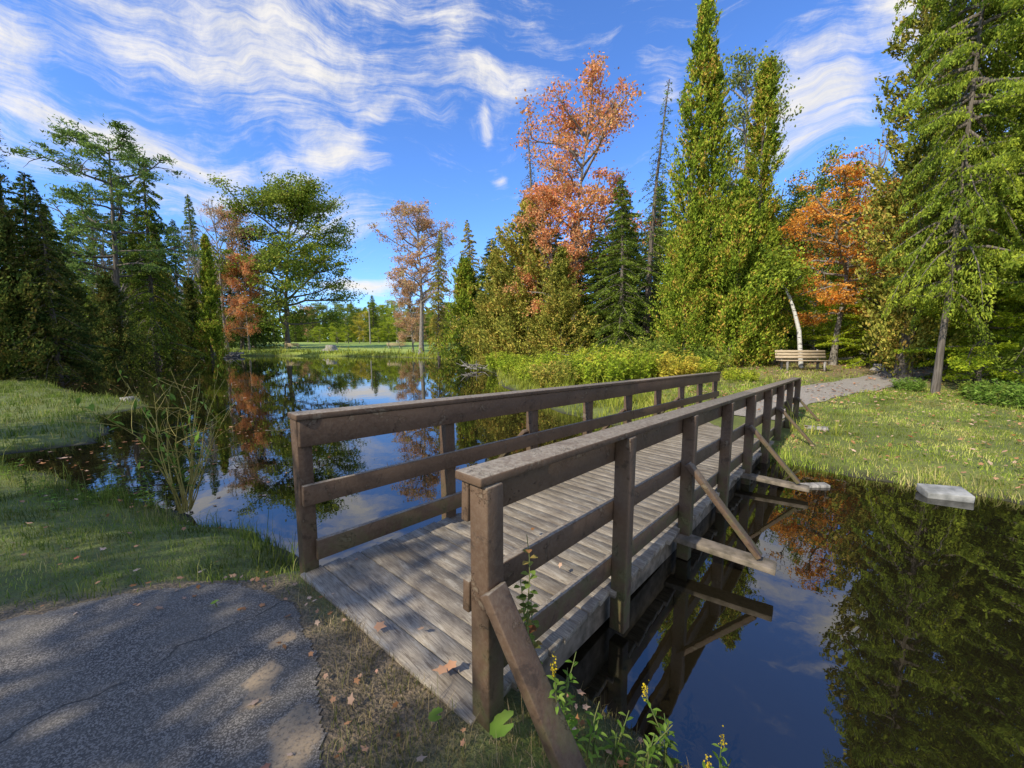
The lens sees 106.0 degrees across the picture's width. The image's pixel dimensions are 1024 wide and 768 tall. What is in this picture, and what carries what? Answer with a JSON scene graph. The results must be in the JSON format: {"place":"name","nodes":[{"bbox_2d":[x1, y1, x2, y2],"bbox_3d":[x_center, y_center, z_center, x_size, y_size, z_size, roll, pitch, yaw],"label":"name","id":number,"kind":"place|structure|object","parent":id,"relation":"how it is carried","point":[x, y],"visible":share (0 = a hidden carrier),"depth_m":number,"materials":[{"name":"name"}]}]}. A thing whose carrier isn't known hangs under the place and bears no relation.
{"place":"outdoors","nodes":[
{"label":"outdoors","id":0,"kind":"place"},
{"bbox_2d":[0,583,325,767],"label":"asphalt path","id":1,"kind":"structure","parent":0,"point":[123,681],"depth_m":1.84,"materials":[{"name":"asphalt"}]},
{"bbox_2d":[0,0,1022,339],"label":"sky","id":2,"kind":"structure","parent":0,"point":[385,102],"materials":[{"name":"blue"}]},
{"bbox_2d":[0,356,1023,767],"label":"pond water","id":3,"kind":"structure","parent":0,"point":[874,624],"depth_m":3.45,"materials":[{"name":"blue liquid"}]},
{"bbox_2d":[0,341,1023,767],"bbox_3d":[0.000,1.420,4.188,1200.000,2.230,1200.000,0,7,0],"label":"ground","id":4,"kind":"structure","parent":0,"point":[318,637],"depth_m":3.08,"materials":[{"name":"plant"}]},
{"bbox_2d":[0,174,89,380],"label":"cedar tree","id":5,"kind":"object","parent":4,"relation":"on","point":[8,299],"visible":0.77,"depth_m":19.15,"materials":[{"name":"green plant"}]},
{"bbox_2d":[5,191,106,381],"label":"hemlock tree","id":6,"kind":"object","parent":4,"relation":"on","point":[58,370],"visible":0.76,"depth_m":19.96,"materials":[{"name":"green plant"}]},
{"bbox_2d":[2,171,119,378],"bbox_3d":[-25.620,-5.589,20.582,5.395,11.323,5.549,3,7,23],"label":"hemlock tree","id":7,"kind":"object","parent":4,"relation":"on","point":[25,190],"visible":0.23,"depth_m":20.40,"materials":[{"name":"green plant"}]},
{"bbox_2d":[0,377,147,452],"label":"peninsula grass","id":8,"kind":"structure","parent":4,"relation":"on","point":[11,388],"depth_m":10.78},
{"bbox_2d":[59,209,94,319],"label":"hemlock tree","id":9,"kind":"object","parent":4,"relation":"on","point":[71,238],"visible":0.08,"depth_m":63.06,"materials":[{"name":"green plant"}]},
{"bbox_2d":[36,256,127,373],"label":"cedar tree","id":10,"kind":"object","parent":4,"relation":"on","point":[80,297],"visible":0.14,"depth_m":24.97,"materials":[{"name":"green plant"}]},
{"bbox_2d":[75,195,107,342],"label":"spruce tree","id":11,"kind":"object","parent":4,"relation":"on","point":[89,259],"visible":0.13,"depth_m":58.96,"materials":[{"name":"green plant"}]},
{"bbox_2d":[6,114,205,363],"bbox_3d":[-33.602,-10.761,32.665,11.420,20.660,11.311,4,7,29],"label":"pine tree","id":12,"kind":"object","parent":4,"relation":"on","point":[116,184],"visible":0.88,"depth_m":31.12,"materials":[{"name":"green plant"}]},
{"bbox_2d":[86,270,160,368],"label":"cedar tree","id":13,"kind":"object","parent":4,"relation":"on","point":[123,339],"visible":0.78,"depth_m":30.15,"materials":[{"name":"green plant"}]},
{"bbox_2d":[58,361,238,512],"bbox_3d":[-3.760,0.649,4.330,1.176,1.836,1.550,-3,7,-25],"label":"willow shrub","id":14,"kind":"object","parent":4,"relation":"on","point":[191,481],"visible":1,"depth_m":4.50,"materials":[{"name":"green plant"}]},
{"bbox_2d":[0,438,299,575],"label":"bank edge grass","id":15,"kind":"structure","parent":4,"relation":"on","point":[103,500],"depth_m":4.37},
{"bbox_2d":[4,324,296,377],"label":"shore undergrowth","id":16,"kind":"object","parent":4,"relation":"on","point":[235,344],"visible":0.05,"depth_m":58.51,"materials":[{"name":"green plant"}]},
{"bbox_2d":[0,448,307,611],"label":"bank grass","id":17,"kind":"structure","parent":4,"relation":"on","point":[135,538],"depth_m":3.46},
{"bbox_2d":[106,157,206,363],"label":"hemlock tree","id":18,"kind":"object","parent":4,"relation":"on","point":[151,304],"visible":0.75,"depth_m":34.81,"materials":[{"name":"green plant"}]},
{"bbox_2d":[148,227,194,359],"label":"cedar tree","id":19,"kind":"object","parent":4,"relation":"on","point":[183,336],"visible":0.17,"depth_m":41.47,"materials":[{"name":"green plant"}]},
{"bbox_2d":[162,219,191,324],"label":"hemlock tree","id":20,"kind":"object","parent":4,"relation":"on","point":[172,221],"visible":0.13,"depth_m":67.19,"materials":[{"name":"green plant"}]},
{"bbox_2d":[170,222,200,350],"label":"tree","id":21,"kind":"object","parent":4,"relation":"on","point":[189,263],"visible":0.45,"depth_m":46.62,"materials":[{"name":"plant"}]},
{"bbox_2d":[174,277,202,357],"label":"cedar tree","id":22,"kind":"object","parent":4,"relation":"on","point":[189,303],"visible":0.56,"depth_m":45.35,"materials":[{"name":"green plant"}]},
{"bbox_2d":[175,194,220,323],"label":"spruce tree","id":23,"kind":"object","parent":4,"relation":"on","point":[190,217],"visible":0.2,"depth_m":61.38,"materials":[{"name":"green plant"}]},
{"bbox_2d":[191,233,233,358],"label":"cedar tree","id":24,"kind":"object","parent":4,"relation":"on","point":[208,329],"visible":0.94,"depth_m":43.10,"materials":[{"name":"green plant"}]},
{"bbox_2d":[192,198,240,350],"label":"bare tree","id":25,"kind":"object","parent":4,"relation":"on","point":[220,280],"visible":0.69,"depth_m":53.27,"materials":[{"name":"brown plant"}]},
{"bbox_2d":[196,201,266,348],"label":"maple tree","id":26,"kind":"object","parent":4,"relation":"on","point":[231,233],"visible":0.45,"depth_m":54.99,"materials":[{"name":"orange plant"}]},
{"bbox_2d":[220,252,264,349],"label":"maple tree","id":27,"kind":"object","parent":4,"relation":"on","point":[241,314],"visible":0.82,"depth_m":54.05,"materials":[{"name":"orange plant"}]},
{"bbox_2d":[229,233,283,347],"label":"hemlock tree","id":28,"kind":"object","parent":4,"relation":"on","point":[267,328],"visible":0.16,"depth_m":59.50,"materials":[{"name":"green plant"}]},
{"bbox_2d":[189,168,372,347],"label":"oak tree","id":29,"kind":"object","parent":4,"relation":"on","point":[297,197],"visible":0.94,"depth_m":55.90,"materials":[{"name":"green plant"}]},
{"bbox_2d":[327,303,363,342],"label":"maple tree","id":30,"kind":"object","parent":4,"relation":"on","point":[346,309],"visible":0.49,"depth_m":119.49,"materials":[{"name":"green plant"}]},
{"bbox_2d":[215,343,483,366],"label":"shore grass","id":31,"kind":"structure","parent":4,"relation":"on","point":[363,352],"depth_m":50.71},
{"bbox_2d":[88,293,638,341],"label":"distant wood","id":32,"kind":"object","parent":4,"relation":"on","point":[320,326],"visible":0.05,"depth_m":164.55,"materials":[{"name":"green plant"}]},
{"bbox_2d":[362,295,384,341],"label":"spruce tree","id":33,"kind":"object","parent":4,"relation":"on","point":[373,320],"visible":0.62,"depth_m":134.16,"materials":[{"name":"green plant"}]},
{"bbox_2d":[390,278,430,350],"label":"maple tree","id":34,"kind":"object","parent":4,"relation":"on","point":[410,324],"visible":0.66,"depth_m":50.75,"materials":[{"name":"orange plant"}]},
{"bbox_2d":[367,197,458,353],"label":"maple tree","id":35,"kind":"object","parent":4,"relation":"on","point":[423,224],"visible":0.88,"depth_m":46.71,"materials":[{"name":"orange plant"}]},
{"bbox_2d":[423,230,452,358],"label":"hemlock tree","id":36,"kind":"object","parent":4,"relation":"on","point":[436,317],"visible":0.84,"depth_m":41.98,"materials":[{"name":"green plant"}]},
{"bbox_2d":[415,256,484,362],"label":"cedar tree","id":37,"kind":"object","parent":4,"relation":"on","point":[464,289],"visible":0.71,"depth_m":34.77,"materials":[{"name":"green plant"}]},
{"bbox_2d":[450,220,485,343],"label":"hemlock tree","id":38,"kind":"object","parent":4,"relation":"on","point":[467,230],"visible":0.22,"depth_m":38.53,"materials":[{"name":"green plant"}]},
{"bbox_2d":[450,238,516,355],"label":"hemlock tree","id":39,"kind":"object","parent":4,"relation":"on","point":[483,269],"visible":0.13,"depth_m":33.18,"materials":[{"name":"green plant"}]},
{"bbox_2d":[289,560,689,767],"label":"grass","id":40,"kind":"structure","parent":4,"relation":"on","point":[423,703],"depth_m":1.74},
{"bbox_2d":[450,248,533,359],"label":"cedar tree","id":41,"kind":"object","parent":4,"relation":"on","point":[483,309],"visible":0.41,"depth_m":30.10,"materials":[{"name":"green plant"}]},
{"bbox_2d":[489,709,513,744],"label":"coltsfoot plant","id":42,"kind":"object","parent":4,"relation":"on","point":[498,728],"visible":0.93,"depth_m":1.64,"materials":[{"name":"green plant"}]},
{"bbox_2d":[483,350,521,371],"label":"goldenrod bush","id":43,"kind":"object","parent":4,"relation":"on","point":[491,365],"visible":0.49,"depth_m":24.64,"materials":[{"name":"green plant"}]},
{"bbox_2d":[11,359,1023,767],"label":"fallen leaves","id":44,"kind":"object","parent":4,"relation":"on","point":[421,757],"visible":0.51,"depth_m":5.35,"materials":[{"name":"brown plant"}]},
{"bbox_2d":[498,352,540,376],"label":"goldenrod bush","id":45,"kind":"object","parent":4,"relation":"on","point":[508,366],"visible":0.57,"depth_m":19.69,"materials":[{"name":"green plant"}]},
{"bbox_2d":[514,535,542,693],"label":"sapling","id":46,"kind":"object","parent":4,"relation":"on","point":[527,606],"visible":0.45,"depth_m":1.83,"materials":[{"name":"green plant"}]},
{"bbox_2d":[464,194,593,361],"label":"cedar tree","id":47,"kind":"object","parent":4,"relation":"on","point":[526,252],"visible":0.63,"depth_m":27.35,"materials":[{"name":"green plant"}]},
{"bbox_2d":[498,176,600,349],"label":"maple tree","id":48,"kind":"object","parent":4,"relation":"on","point":[561,195],"visible":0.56,"depth_m":25.74,"materials":[{"name":"orange plant"}]},
{"bbox_2d":[527,360,578,387],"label":"goldenrod bush","id":49,"kind":"object","parent":4,"relation":"on","point":[540,374],"visible":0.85,"depth_m":14.56,"materials":[{"name":"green plant"}]},
{"bbox_2d":[287,372,819,767],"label":"wooden footbridge","id":50,"kind":"object","parent":4,"relation":"on","point":[614,517],"visible":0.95,"depth_m":2.78,"materials":[{"name":"brown wood"}]},
{"bbox_2d":[506,245,603,361],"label":"cedar tree","id":51,"kind":"object","parent":4,"relation":"on","point":[559,270],"visible":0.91,"depth_m":23.92,"materials":[{"name":"green plant"}]},
{"bbox_2d":[530,347,587,365],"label":"goldenrod bush","id":52,"kind":"object","parent":4,"relation":"on","point":[548,357],"visible":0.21,"depth_m":18.90,"materials":[{"name":"green plant"}]},
{"bbox_2d":[546,651,577,738],"bbox_3d":[0.191,1.334,1.641,0.154,0.646,0.320,3,7,22],"label":"goldenrod plant","id":53,"kind":"object","parent":4,"relation":"on","point":[561,698],"visible":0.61,"depth_m":1.69,"materials":[{"name":"green plant"}]},
{"bbox_2d":[510,48,661,343],"bbox_3d":[4.689,-10.987,26.636,10.120,19.215,10.155,-5,8,-36],"label":"maple tree","id":54,"kind":"object","parent":4,"relation":"on","point":[612,119],"visible":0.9,"depth_m":25.22,"materials":[{"name":"orange plant"}]},
{"bbox_2d":[553,231,628,351],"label":"hemlock tree","id":55,"kind":"object","parent":4,"relation":"on","point":[597,271],"visible":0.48,"depth_m":24.42,"materials":[{"name":"green plant"}]},
{"bbox_2d":[576,701,607,762],"bbox_3d":[0.351,1.522,1.699,0.150,0.294,0.128,-6,9,-41],"label":"goldenrod plant","id":56,"kind":"object","parent":4,"relation":"on","point":[591,735],"visible":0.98,"depth_m":1.68,"materials":[{"name":"green plant"}]},
{"bbox_2d":[564,350,630,384],"bbox_3d":[3.333,-0.654,15.040,2.594,1.441,2.445,1,7,9],"label":"goldenrod bush","id":57,"kind":"object","parent":4,"relation":"on","point":[609,370],"visible":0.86,"depth_m":14.59,"materials":[{"name":"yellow plant"}]},
{"bbox_2d":[548,240,659,337],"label":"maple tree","id":58,"kind":"object","parent":4,"relation":"on","point":[586,270],"visible":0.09,"depth_m":30.77,"materials":[{"name":"plant"}]},
{"bbox_2d":[604,711,633,767],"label":"goldenrod plant","id":59,"kind":"object","parent":4,"relation":"on","point":[617,743],"visible":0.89,"depth_m":1.75,"materials":[{"name":"green plant"}]},
{"bbox_2d":[585,177,661,353],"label":"hemlock tree","id":60,"kind":"object","parent":4,"relation":"on","point":[621,311],"visible":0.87,"depth_m":22.19,"materials":[{"name":"green plant"}]},
{"bbox_2d":[599,208,664,335],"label":"hemlock tree","id":61,"kind":"object","parent":4,"relation":"on","point":[655,279],"visible":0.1,"depth_m":37.17,"materials":[{"name":"green plant"}]},
{"bbox_2d":[604,346,663,379],"bbox_3d":[4.885,-0.832,15.502,2.476,1.376,2.334,6,9,40],"label":"goldenrod bush","id":62,"kind":"object","parent":4,"relation":"on","point":[636,370],"visible":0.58,"depth_m":14.89,"materials":[{"name":"green plant"}]},
{"bbox_2d":[624,79,673,344],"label":"spruce tree","id":63,"kind":"object","parent":4,"relation":"on","point":[650,259],"visible":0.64,"depth_m":25.87,"materials":[{"name":"green plant"}]},
{"bbox_2d":[616,333,681,359],"bbox_3d":[6.707,-1.659,18.902,2.890,1.703,3.065,6,9,43],"label":"goldenrod bush","id":64,"kind":"object","parent":4,"relation":"on","point":[648,345],"visible":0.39,"depth_m":18.38,"materials":[{"name":"green plant"}]},
{"bbox_2d":[630,723,672,767],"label":"goldenrod plant","id":65,"kind":"object","parent":4,"relation":"on","point":[650,750],"visible":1,"depth_m":1.70,"materials":[{"name":"green plant"}]},
{"bbox_2d":[638,181,672,329],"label":"spruce tree","id":66,"kind":"object","parent":4,"relation":"on","point":[657,216],"visible":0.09,"depth_m":41.42,"materials":[{"name":"green plant"}]},
{"bbox_2d":[642,683,680,767],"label":"goldenrod plant","id":67,"kind":"object","parent":4,"relation":"on","point":[669,761],"visible":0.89,"depth_m":1.82,"materials":[{"name":"green plant"}]},
{"bbox_2d":[492,358,851,435],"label":"shore grass","id":68,"kind":"structure","parent":4,"relation":"on","point":[641,400],"depth_m":11.20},
{"bbox_2d":[642,349,702,377],"bbox_3d":[6.215,-0.756,15.002,2.223,1.310,2.358,-2,7,-18],"label":"goldenrod bush","id":69,"kind":"object","parent":4,"relation":"on","point":[674,369],"visible":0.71,"depth_m":14.41,"materials":[{"name":"yellow plant"}]},
{"bbox_2d":[634,226,717,331],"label":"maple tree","id":70,"kind":"object","parent":4,"relation":"on","point":[661,242],"visible":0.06,"depth_m":39.24,"materials":[{"name":"plant"}]},
{"bbox_2d":[645,0,731,346],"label":"cedar tree","id":71,"kind":"object","parent":4,"relation":"on","point":[703,47],"visible":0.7,"depth_m":18.76,"materials":[{"name":"green plant"}]},
{"bbox_2d":[653,223,727,357],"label":"cedar tree","id":72,"kind":"object","parent":4,"relation":"on","point":[686,330],"visible":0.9,"depth_m":18.48,"materials":[{"name":"green plant"}]},
{"bbox_2d":[669,352,717,373],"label":"goldenrod bush","id":73,"kind":"object","parent":4,"relation":"on","point":[707,365],"visible":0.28,"depth_m":15.38,"materials":[{"name":"green plant"}]},
{"bbox_2d":[679,344,732,371],"bbox_3d":[8.680,-1.218,17.494,2.223,1.310,2.358,1,7,13],"label":"goldenrod bush","id":74,"kind":"object","parent":4,"relation":"on","point":[709,353],"visible":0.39,"depth_m":16.94,"materials":[{"name":"green plant"}]},
{"bbox_2d":[682,58,742,351],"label":"cedar tree","id":75,"kind":"object","parent":4,"relation":"on","point":[717,107],"visible":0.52,"depth_m":18.77,"materials":[{"name":"green plant"}]},
{"bbox_2d":[721,365,760,381],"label":"goldenrod bush","id":76,"kind":"object","parent":4,"relation":"on","point":[734,374],"visible":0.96,"depth_m":14.77,"materials":[{"name":"green plant"}]},
{"bbox_2d":[696,175,792,368],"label":"cedar tree","id":77,"kind":"object","parent":4,"relation":"on","point":[735,257],"visible":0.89,"depth_m":18.09,"materials":[{"name":"green plant"}]},
{"bbox_2d":[705,41,803,335],"bbox_3d":[15.488,-11.799,26.635,5.920,20.699,6.580,3,7,23],"label":"aspen tree","id":78,"kind":"object","parent":4,"relation":"on","point":[736,80],"visible":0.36,"depth_m":25.27,"materials":[{"name":"green plant"}]},
{"bbox_2d":[725,55,795,363],"bbox_3d":[12.860,-8.489,19.960,3.406,15.400,3.574,-1,7,-5],"label":"cedar tree","id":79,"kind":"object","parent":4,"relation":"on","point":[766,81],"visible":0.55,"depth_m":19.22,"materials":[{"name":"green plant"}]},
{"bbox_2d":[735,222,794,365],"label":"cedar tree","id":80,"kind":"object","parent":4,"relation":"on","point":[773,233],"visible":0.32,"depth_m":18.97,"materials":[{"name":"green plant"}]},
{"bbox_2d":[584,361,959,398],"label":"lawn grass","id":81,"kind":"structure","parent":4,"relation":"on","point":[759,383],"depth_m":14.70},
{"bbox_2d":[746,236,828,367],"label":"birch tree","id":82,"kind":"object","parent":4,"relation":"on","point":[788,266],"visible":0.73,"depth_m":17.90,"materials":[{"name":"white plant"}]},
{"bbox_2d":[739,284,847,359],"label":"hemlock tree","id":83,"kind":"object","parent":4,"relation":"on","point":[793,330],"visible":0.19,"depth_m":23.85,"materials":[{"name":"green plant"}]},
{"bbox_2d":[775,349,832,371],"bbox_3d":[13.151,-1.062,17.456,2.100,0.980,0.704,1,7,8],"label":"park bench","id":84,"kind":"object","parent":4,"relation":"on","point":[818,354],"visible":0.94,"depth_m":17.59,"materials":[{"name":"beige wood"}]},
{"bbox_2d":[776,201,832,353],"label":"spruce tree","id":85,"kind":"object","parent":4,"relation":"on","point":[805,250],"visible":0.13,"depth_m":29.77,"materials":[{"name":"green plant"}]},
{"bbox_2d":[784,282,853,349],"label":"maple tree","id":86,"kind":"object","parent":4,"relation":"on","point":[814,341],"visible":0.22,"depth_m":26.80,"materials":[{"name":"plant"}]},
{"bbox_2d":[767,137,871,348],"bbox_3d":[23.607,-9.644,30.478,8.084,15.425,8.134,-2,7,-21],"label":"maple tree","id":87,"kind":"object","parent":4,"relation":"on","point":[804,194],"visible":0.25,"depth_m":29.02,"materials":[{"name":"orange plant"}]},
{"bbox_2d":[620,386,1023,500],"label":"lawn grass","id":88,"kind":"structure","parent":4,"relation":"on","point":[988,439],"depth_m":8.01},
{"bbox_2d":[759,139,942,364],"bbox_3d":[16.714,-5.720,19.148,7.531,9.962,7.349,-3,7,-27],"label":"maple tree","id":89,"kind":"object","parent":4,"relation":"on","point":[820,209],"visible":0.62,"depth_m":18.70,"materials":[{"name":"orange plant"}]},
{"bbox_2d":[803,256,922,359],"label":"hemlock tree","id":90,"kind":"object","parent":4,"relation":"on","point":[824,309],"visible":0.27,"depth_m":22.16,"materials":[{"name":"green plant"}]},
{"bbox_2d":[808,185,941,353],"bbox_3d":[27.776,-8.620,30.117,9.799,13.387,9.740,-3,7,-27],"label":"maple tree","id":91,"kind":"object","parent":4,"relation":"on","point":[832,253],"visible":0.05,"depth_m":30.40,"materials":[{"name":"orange plant"}]},
{"bbox_2d":[852,124,903,352],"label":"tree","id":92,"kind":"object","parent":4,"relation":"on","point":[880,161],"visible":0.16,"depth_m":33.63,"materials":[{"name":"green plant"}]},
{"bbox_2d":[818,211,940,363],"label":"maple tree","id":93,"kind":"object","parent":4,"relation":"on","point":[855,311],"visible":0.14,"depth_m":19.79,"materials":[{"name":"orange plant"}]},
{"bbox_2d":[812,275,952,368],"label":"hemlock tree","id":94,"kind":"object","parent":4,"relation":"on","point":[847,330],"visible":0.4,"depth_m":18.75,"materials":[{"name":"green plant"}]},
{"bbox_2d":[770,443,1023,503],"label":"edge grass","id":95,"kind":"structure","parent":4,"relation":"on","point":[787,458],"depth_m":5.70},
{"bbox_2d":[889,377,927,391],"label":"shrub","id":96,"kind":"object","parent":4,"relation":"on","point":[920,384],"visible":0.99,"depth_m":13.16,"materials":[{"name":"green plant"}]},
{"bbox_2d":[843,0,1023,379],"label":"cedar tree","id":97,"kind":"object","parent":4,"relation":"on","point":[902,364],"visible":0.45,"depth_m":14.50,"materials":[{"name":"green plant"}]},
{"bbox_2d":[865,298,1023,370],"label":"hemlock tree","id":98,"kind":"object","parent":4,"relation":"on","point":[952,333],"visible":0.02,"depth_m":16.73,"materials":[{"name":"green plant"}]},
{"bbox_2d":[877,0,1023,393],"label":"hemlock tree","id":99,"kind":"object","parent":4,"relation":"on","point":[934,196],"visible":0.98,"depth_m":11.74,"materials":[{"name":"green plant"}]},
{"bbox_2d":[883,1,1023,380],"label":"hemlock tree","id":100,"kind":"object","parent":4,"relation":"on","point":[996,305],"visible":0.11,"depth_m":13.80,"materials":[{"name":"green plant"}]},
{"bbox_2d":[893,239,1023,384],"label":"hemlock tree","id":101,"kind":"object","parent":4,"relation":"on","point":[966,355],"visible":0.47,"depth_m":13.52,"materials":[{"name":"green plant"}]},
{"bbox_2d":[937,8,1023,376],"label":"hemlock tree","id":102,"kind":"object","parent":4,"relation":"on","point":[1009,355],"visible":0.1,"depth_m":12.77,"materials":[{"name":"green plant"}]},
{"bbox_2d":[945,0,1023,340],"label":"hemlock tree","id":103,"kind":"object","parent":4,"relation":"on","point":[1015,263],"visible":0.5,"depth_m":11.31,"materials":[{"name":"green plant"}]},
{"bbox_2d":[961,378,1023,408],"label":"bush","id":104,"kind":"object","parent":4,"relation":"on","point":[984,395],"visible":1,"depth_m":10.99,"materials":[{"name":"green plant"}]},
{"bbox_2d":[734,363,947,419],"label":"gravel path","id":105,"kind":"structure","parent":0,"point":[806,398],"depth_m":13.52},
{"bbox_2d":[916,483,974,502],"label":"concrete block","id":106,"kind":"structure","parent":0,"point":[950,493],"depth_m":5.13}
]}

